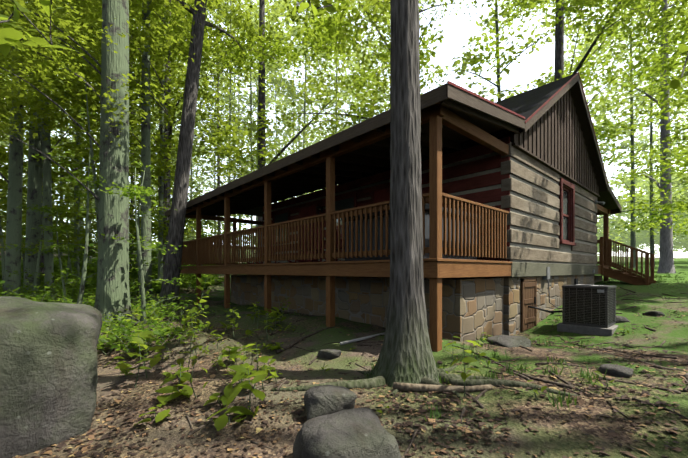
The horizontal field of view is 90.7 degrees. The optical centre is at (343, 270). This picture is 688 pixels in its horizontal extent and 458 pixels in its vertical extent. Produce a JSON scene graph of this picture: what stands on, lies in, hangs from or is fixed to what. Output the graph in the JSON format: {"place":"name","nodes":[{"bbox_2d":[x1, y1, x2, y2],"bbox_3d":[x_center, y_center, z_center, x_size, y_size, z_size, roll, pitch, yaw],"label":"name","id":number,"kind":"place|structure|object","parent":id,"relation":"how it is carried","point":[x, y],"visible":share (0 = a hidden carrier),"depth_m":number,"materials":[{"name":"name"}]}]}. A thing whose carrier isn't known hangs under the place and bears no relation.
{"place":"outdoors","nodes":[
{"label":"outdoors","id":0,"kind":"place"},
{"bbox_2d":[236,206,262,216],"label":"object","id":1,"kind":"object","parent":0,"point":[256,211],"depth_m":16.59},
{"bbox_2d":[274,197,353,241],"bbox_3d":[-1.218,-1.657,11.752,0.014,1.050,4.550,0,0,-42],"label":"window","id":2,"kind":"structure","parent":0,"point":[348,203],"depth_m":10.65,"materials":[{"name":"glass"}]},
{"bbox_2d":[0,245,687,457],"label":"ground","id":3,"kind":"structure","parent":0,"point":[576,439],"depth_m":3.79,"materials":[{"name":"brown soil"}]},
{"bbox_2d":[0,296,102,457],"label":"boulder","id":4,"kind":"object","parent":3,"relation":"on","point":[48,372],"visible":0.9,"depth_m":3.10,"materials":[{"name":"grey stone"}]},
{"bbox_2d":[0,107,230,353],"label":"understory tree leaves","id":5,"kind":"object","parent":3,"relation":"on","point":[119,331],"visible":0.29,"depth_m":11.70,"materials":[{"name":"green plant"}]},
{"bbox_2d":[0,0,493,254],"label":"tree leaves","id":6,"kind":"object","parent":3,"relation":"on","point":[159,48],"visible":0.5,"depth_m":14.77,"materials":[{"name":"green plant"}]},
{"bbox_2d":[317,349,340,358],"bbox_3d":[-0.220,1.248,5.104,0.364,0.164,0.255,-1,1,44],"label":"rock","id":7,"kind":"object","parent":3,"relation":"on","point":[329,353],"visible":0.94,"depth_m":4.99,"materials":[{"name":"grey stone"}]},
{"bbox_2d":[304,385,356,419],"bbox_3d":[-0.133,1.275,3.249,0.492,0.338,0.412,3,0,-14],"label":"rock","id":8,"kind":"object","parent":3,"relation":"on","point":[324,400],"visible":0.71,"depth_m":3.10,"materials":[{"name":"grey stone"}]},
{"bbox_2d":[0,0,687,254],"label":"tree leaves","id":9,"kind":"object","parent":3,"relation":"on","point":[623,237],"visible":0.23,"depth_m":38.53,"materials":[{"name":"green plant"}]},
{"bbox_2d":[0,0,687,430],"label":"plants","id":10,"kind":"object","parent":3,"relation":"on","point":[10,36],"visible":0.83,"depth_m":3.68,"materials":[{"name":"green plant"}]},
{"bbox_2d":[0,0,687,423],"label":"tree","id":11,"kind":"object","parent":3,"relation":"on","point":[114,258],"depth_m":8.74,"materials":[{"name":"green plant"}]},
{"bbox_2d":[293,407,401,457],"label":"rock","id":12,"kind":"object","parent":3,"relation":"on","point":[356,433],"visible":1,"depth_m":2.35,"materials":[{"name":"grey stone"}]},
{"bbox_2d":[12,280,687,457],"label":"fallen leaves","id":13,"kind":"object","parent":3,"relation":"on","point":[304,418],"depth_m":3.30,"materials":[{"name":"brown plant"}]},
{"bbox_2d":[127,318,581,397],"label":"tree roots","id":14,"kind":"object","parent":3,"relation":"on","point":[380,381],"visible":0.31,"depth_m":3.84,"materials":[{"name":"brown plant"}]},
{"bbox_2d":[340,332,384,344],"bbox_3d":[0.392,1.156,5.866,1.149,0.100,0.050,0,0,-39],"label":"pvc pipe","id":15,"kind":"object","parent":3,"relation":"on","point":[356,340],"visible":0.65,"depth_m":5.74,"materials":[{"name":"grey plastic"}]},
{"bbox_2d":[53,0,687,239],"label":"bright tree leaves","id":16,"kind":"object","parent":3,"relation":"on","point":[672,66],"visible":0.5,"depth_m":17.35,"materials":[{"name":"green plant"}]},
{"bbox_2d":[96,288,687,457],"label":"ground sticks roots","id":17,"kind":"object","parent":3,"relation":"on","point":[527,377],"visible":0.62,"depth_m":4.10,"materials":[{"name":"brown plant"}]},
{"bbox_2d":[179,115,608,351],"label":"porch posts","id":18,"kind":"object","parent":3,"relation":"on","point":[435,224],"visible":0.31,"depth_m":6.89,"materials":[{"name":"brown wood"}]},
{"bbox_2d":[246,235,279,263],"bbox_3d":[-2.825,-0.718,11.878,0.580,1.077,1.012,0,0,43],"label":"rocking chair","id":19,"kind":"object","parent":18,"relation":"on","point":[261,251],"visible":0.17,"depth_m":11.92,"materials":[{"name":"red paint"}]},
{"bbox_2d":[288,228,325,262],"bbox_3d":[-1.087,-0.718,9.956,1.012,1.077,0.580,0,0,-37],"label":"rocking chair","id":20,"kind":"object","parent":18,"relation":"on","point":[310,245],"visible":0.19,"depth_m":10.00,"materials":[{"name":"red paint"}]},
{"bbox_2d":[180,261,438,277],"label":"cabin deck rim joists","id":21,"kind":"object","parent":18,"relation":"attached to","point":[430,269],"visible":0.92,"depth_m":7.09,"materials":[{"name":"brown wood"}]},
{"bbox_2d":[182,258,608,266],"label":"cabin deck boards","id":22,"kind":"object","parent":21,"relation":"on","point":[426,260],"visible":0.25,"depth_m":6.41,"materials":[{"name":"brown wood"}]},
{"bbox_2d":[345,211,476,260],"bbox_3d":[1.347,-0.592,6.892,1.900,0.820,1.900,0,0,-42],"label":"hot tub body","id":23,"kind":"object","parent":22,"relation":"on","point":[426,256],"visible":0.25,"depth_m":6.34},
{"bbox_2d":[341,203,480,221],"bbox_3d":[1.347,-1.057,6.892,2.000,0.110,2.000,0,0,-42],"label":"hot tub cover","id":24,"kind":"object","parent":23,"relation":"on","point":[384,212],"visible":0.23,"depth_m":6.27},
{"bbox_2d":[313,225,341,261],"bbox_3d":[-0.280,-0.718,9.062,1.012,1.077,0.580,0,0,-42],"label":"rocking chair","id":25,"kind":"object","parent":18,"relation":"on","point":[336,243],"visible":0.17,"depth_m":9.32,"materials":[{"name":"red paint"}]},
{"bbox_2d":[191,193,508,264],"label":"cabin rails","id":26,"kind":"object","parent":18,"relation":"on","point":[447,196],"visible":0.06,"depth_m":5.88,"materials":[{"name":"brown wood"}]},
{"bbox_2d":[262,137,509,263],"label":"porch wall logs","id":27,"kind":"object","parent":18,"relation":"on","point":[487,180],"depth_m":7.64,"materials":[{"name":"red wood"}]},
{"bbox_2d":[316,206,322,214],"bbox_3d":[-0.802,-1.987,11.151,0.205,0.290,0.150,0,0,-42],"label":"lantern","id":28,"kind":"object","parent":27,"relation":"attached to","point":[318,207],"visible":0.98,"depth_m":11.13,"materials":[{"name":"black metal"}]},
{"bbox_2d":[273,184,389,262],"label":"cabin porch door frames","id":29,"kind":"structure","parent":27,"relation":"in","point":[354,195],"depth_m":10.65,"materials":[{"name":"red wood"}]},
{"bbox_2d":[301,188,389,261],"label":"cabin porch doors","id":30,"kind":"structure","parent":29,"relation":"in","point":[382,195],"depth_m":11.51,"materials":[{"name":"brown wood"}]},
{"bbox_2d":[263,152,500,262],"bbox_3d":[-0.024,-1.432,10.608,0.150,2.501,9.850,0,0,-42],"label":"cabin porch chinking","id":31,"kind":"object","parent":27,"relation":"on","point":[453,179],"depth_m":7.72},
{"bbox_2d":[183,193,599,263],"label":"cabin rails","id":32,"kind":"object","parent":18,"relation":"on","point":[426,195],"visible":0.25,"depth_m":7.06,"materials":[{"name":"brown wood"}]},
{"bbox_2d":[181,197,599,264],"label":"cabin balusters","id":33,"kind":"object","parent":32,"relation":"attached to","point":[208,253],"visible":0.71,"depth_m":6.60,"materials":[{"name":"brown wood"}]},
{"bbox_2d":[186,108,607,224],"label":"porch beam","id":34,"kind":"structure","parent":18,"relation":"on","point":[458,123],"depth_m":6.12,"materials":[{"name":"brown wood"}]},
{"bbox_2d":[186,103,609,215],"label":"porch beam","id":35,"kind":"structure","parent":18,"relation":"on","point":[374,136],"depth_m":6.94,"materials":[{"name":"brown wood"}]},
{"bbox_2d":[168,99,618,216],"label":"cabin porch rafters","id":36,"kind":"object","parent":35,"relation":"on","point":[372,158],"visible":0.38,"depth_m":8.56,"materials":[{"name":"brown wood"}]},
{"bbox_2d":[361,335,606,421],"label":"plants","id":37,"kind":"object","parent":3,"relation":"on","point":[568,400],"visible":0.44,"depth_m":3.92,"materials":[{"name":"green plant"}]},
{"bbox_2d":[487,335,530,347],"bbox_3d":[2.701,1.176,5.559,0.655,0.190,0.523,0,2,-32],"label":"rock","id":38,"kind":"object","parent":3,"relation":"on","point":[508,341],"visible":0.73,"depth_m":5.47,"materials":[{"name":"grey stone"}]},
{"bbox_2d":[557,322,617,335],"bbox_3d":[5.105,1.257,7.082,0.930,0.300,0.920,0,0,-42],"label":"concrete pad","id":39,"kind":"object","parent":3,"relation":"on","point":[580,329],"visible":0.33,"depth_m":6.75,"materials":[{"name":"grey concrete"}]},
{"bbox_2d":[562,285,616,327],"bbox_3d":[5.105,0.707,7.082,0.790,0.800,0.780,0,0,-42],"label":"air conditioner casing","id":40,"kind":"object","parent":39,"relation":"on","point":[606,325],"visible":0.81,"depth_m":6.85,"materials":[{"name":"black metal"}]},
{"bbox_2d":[565,288,612,324],"bbox_3d":[5.105,0.717,7.082,0.710,0.740,0.700,0,0,-42],"label":"grille","id":41,"kind":"object","parent":40,"relation":"in","point":[572,290],"visible":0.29,"depth_m":6.84,"materials":[{"name":"black metal"}]},
{"bbox_2d":[562,284,615,324],"bbox_3d":[5.105,0.674,7.082,0.786,0.765,0.776,0,0,-42],"label":"coil","id":42,"kind":"object","parent":40,"relation":"attached to","point":[591,307],"visible":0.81,"depth_m":6.82,"materials":[{"name":"black metal"}]},
{"bbox_2d":[596,364,633,377],"bbox_3d":[3.171,1.194,3.984,0.254,0.160,0.353,-2,2,-25],"label":"rock","id":43,"kind":"object","parent":3,"relation":"on","point":[615,370],"visible":0.69,"depth_m":3.90,"materials":[{"name":"grey stone"}]},
{"bbox_2d":[616,315,629,322],"bbox_3d":[5.800,1.047,7.260,0.507,0.198,0.370,4,0,-7],"label":"rock","id":44,"kind":"object","parent":3,"relation":"on","point":[620,319],"visible":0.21,"depth_m":7.09,"materials":[{"name":"grey stone"}]},
{"bbox_2d":[601,237,655,284],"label":"cabin stair stringers","id":45,"kind":"object","parent":3,"relation":"on","point":[637,280],"visible":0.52,"depth_m":11.46,"materials":[{"name":"brown wood"}]},
{"bbox_2d":[603,269,635,277],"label":"stair treads","id":46,"kind":"object","parent":45,"relation":"attached to","point":[619,273],"visible":0.29,"depth_m":11.60,"materials":[{"name":"brown wood"}]},
{"bbox_2d":[600,237,653,284],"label":"stair balusters","id":47,"kind":"object","parent":45,"relation":"attached to","point":[626,259],"visible":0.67,"depth_m":11.70,"materials":[{"name":"brown wood"}]},
{"bbox_2d":[598,271,687,283],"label":"lawn grass","id":48,"kind":"structure","parent":3,"relation":"on","point":[660,277],"depth_m":16.80,"materials":[{"name":"green plant"}]},
{"bbox_2d":[642,311,664,316],"bbox_3d":[6.724,0.946,7.375,0.251,0.154,0.346,0,-7,-7],"label":"rock","id":49,"kind":"object","parent":3,"relation":"on","point":[654,313],"visible":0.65,"depth_m":7.25,"materials":[{"name":"grey stone"}]},
{"bbox_2d":[0,0,687,257],"label":"sky","id":50,"kind":"structure","parent":0,"point":[457,34],"materials":[{"name":"white"}]},
{"bbox_2d":[165,83,620,215],"bbox_3d":[1.342,-2.374,13.838,12.240,0.385,13.730,0,0,-42],"label":"cabin fascia eave","id":51,"kind":"object","parent":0,"point":[433,96],"visible":0.48,"depth_m":6.62,"materials":[{"name":"brown wood"}]},
{"bbox_2d":[231,275,601,341],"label":"foundation wall","id":52,"kind":"structure","parent":0,"point":[473,308],"depth_m":7.30,"materials":[{"name":"beige stone"}]},
{"bbox_2d":[521,278,536,330],"bbox_3d":[4.079,0.722,7.494,0.820,1.128,0.052,0,0,-42],"label":"crawl space door","id":53,"kind":"structure","parent":52,"relation":"attached to","point":[528,295],"depth_m":7.45,"materials":[{"name":"brown wood"}]},
{"bbox_2d":[528,279,561,312],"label":"air conditioner lines","id":54,"kind":"object","parent":52,"relation":"attached to","point":[548,311],"visible":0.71,"depth_m":7.38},
{"bbox_2d":[500,262,597,276],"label":"cabin sill beam","id":55,"kind":"structure","parent":52,"relation":"on","point":[523,269],"depth_m":8.16,"materials":[{"name":"grey wood"}]},
{"bbox_2d":[501,143,596,263],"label":"cabin gable logs","id":56,"kind":"structure","parent":55,"relation":"on","point":[515,202],"depth_m":7.79,"materials":[{"name":"brown wood"}]},
{"bbox_2d":[503,89,598,194],"bbox_3d":[5.903,-3.798,9.159,7.000,2.551,0.248,0,0,-42],"label":"gable siding","id":57,"kind":"object","parent":56,"relation":"on","point":[553,135],"visible":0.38,"depth_m":8.80,"materials":[{"name":"brown wood"}]},
{"bbox_2d":[512,143,599,196],"bbox_3d":[5.965,-2.505,9.090,7.060,0.045,0.075,0,0,-42],"label":"trim board","id":58,"kind":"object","parent":57,"relation":"attached to","point":[530,154],"depth_m":8.17,"materials":[{"name":"brown wood"}]},
{"bbox_2d":[510,142,595,264],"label":"log chinking","id":59,"kind":"structure","parent":56,"relation":"in","point":[564,248],"depth_m":8.12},
{"bbox_2d":[559,178,575,245],"bbox_3d":[5.994,-1.552,9.207,1.260,1.700,0.200,0,0,-42],"label":"window frame","id":60,"kind":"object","parent":56,"relation":"attached to","point":[569,187],"depth_m":9.45,"materials":[{"name":"red wood"}]},
{"bbox_2d":[563,187,568,240],"bbox_3d":[5.971,-1.517,9.233,0.900,1.470,0.030,0,0,-42],"label":"window frame","id":61,"kind":"object","parent":60,"relation":"in","point":[567,190],"visible":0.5,"depth_m":9.50,"materials":[{"name":"brown wood"}]},
{"bbox_2d":[563,190,567,239],"bbox_3d":[5.951,-1.517,9.255,0.900,1.470,0.020,0,0,-42],"label":"window pane","id":62,"kind":"structure","parent":61,"relation":"in","point":[565,211],"depth_m":9.40,"materials":[{"name":"glass"}]},
{"bbox_2d":[543,267,594,278],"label":"cabin electrical boxes","id":63,"kind":"object","parent":55,"relation":"attached to","point":[548,274],"visible":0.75,"depth_m":8.10,"materials":[{"name":"grey metal"}]},
{"bbox_2d":[259,73,606,206],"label":"cabin roof","id":64,"kind":"structure","parent":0,"point":[527,104],"depth_m":8.45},
{"bbox_2d":[439,261,608,277],"bbox_3d":[1.392,-0.015,13.694,11.650,0.247,12.910,0,0,-42],"label":"rim board","id":65,"kind":"object","parent":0,"point":[457,269],"visible":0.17,"depth_m":5.70,"materials":[{"name":"brown wood"}]},
{"bbox_2d":[446,73,621,212],"bbox_3d":[5.944,-3.694,8.749,12.240,2.993,0.030,0,0,-42],"label":"fascia board","id":66,"kind":"object","parent":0,"point":[457,95],"visible":0.81,"depth_m":6.26,"materials":[{"name":"brown wood"}]},
{"bbox_2d":[448,72,608,185],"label":"roof trim","id":67,"kind":"structure","parent":66,"relation":"attached to","point":[493,103],"depth_m":6.59,"materials":[{"name":"red metal"}]},
{"bbox_2d":[511,82,606,191],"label":"cabin soffit","id":68,"kind":"structure","parent":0,"point":[582,118],"depth_m":10.04,"materials":[{"name":"brown wood"}]}
]}

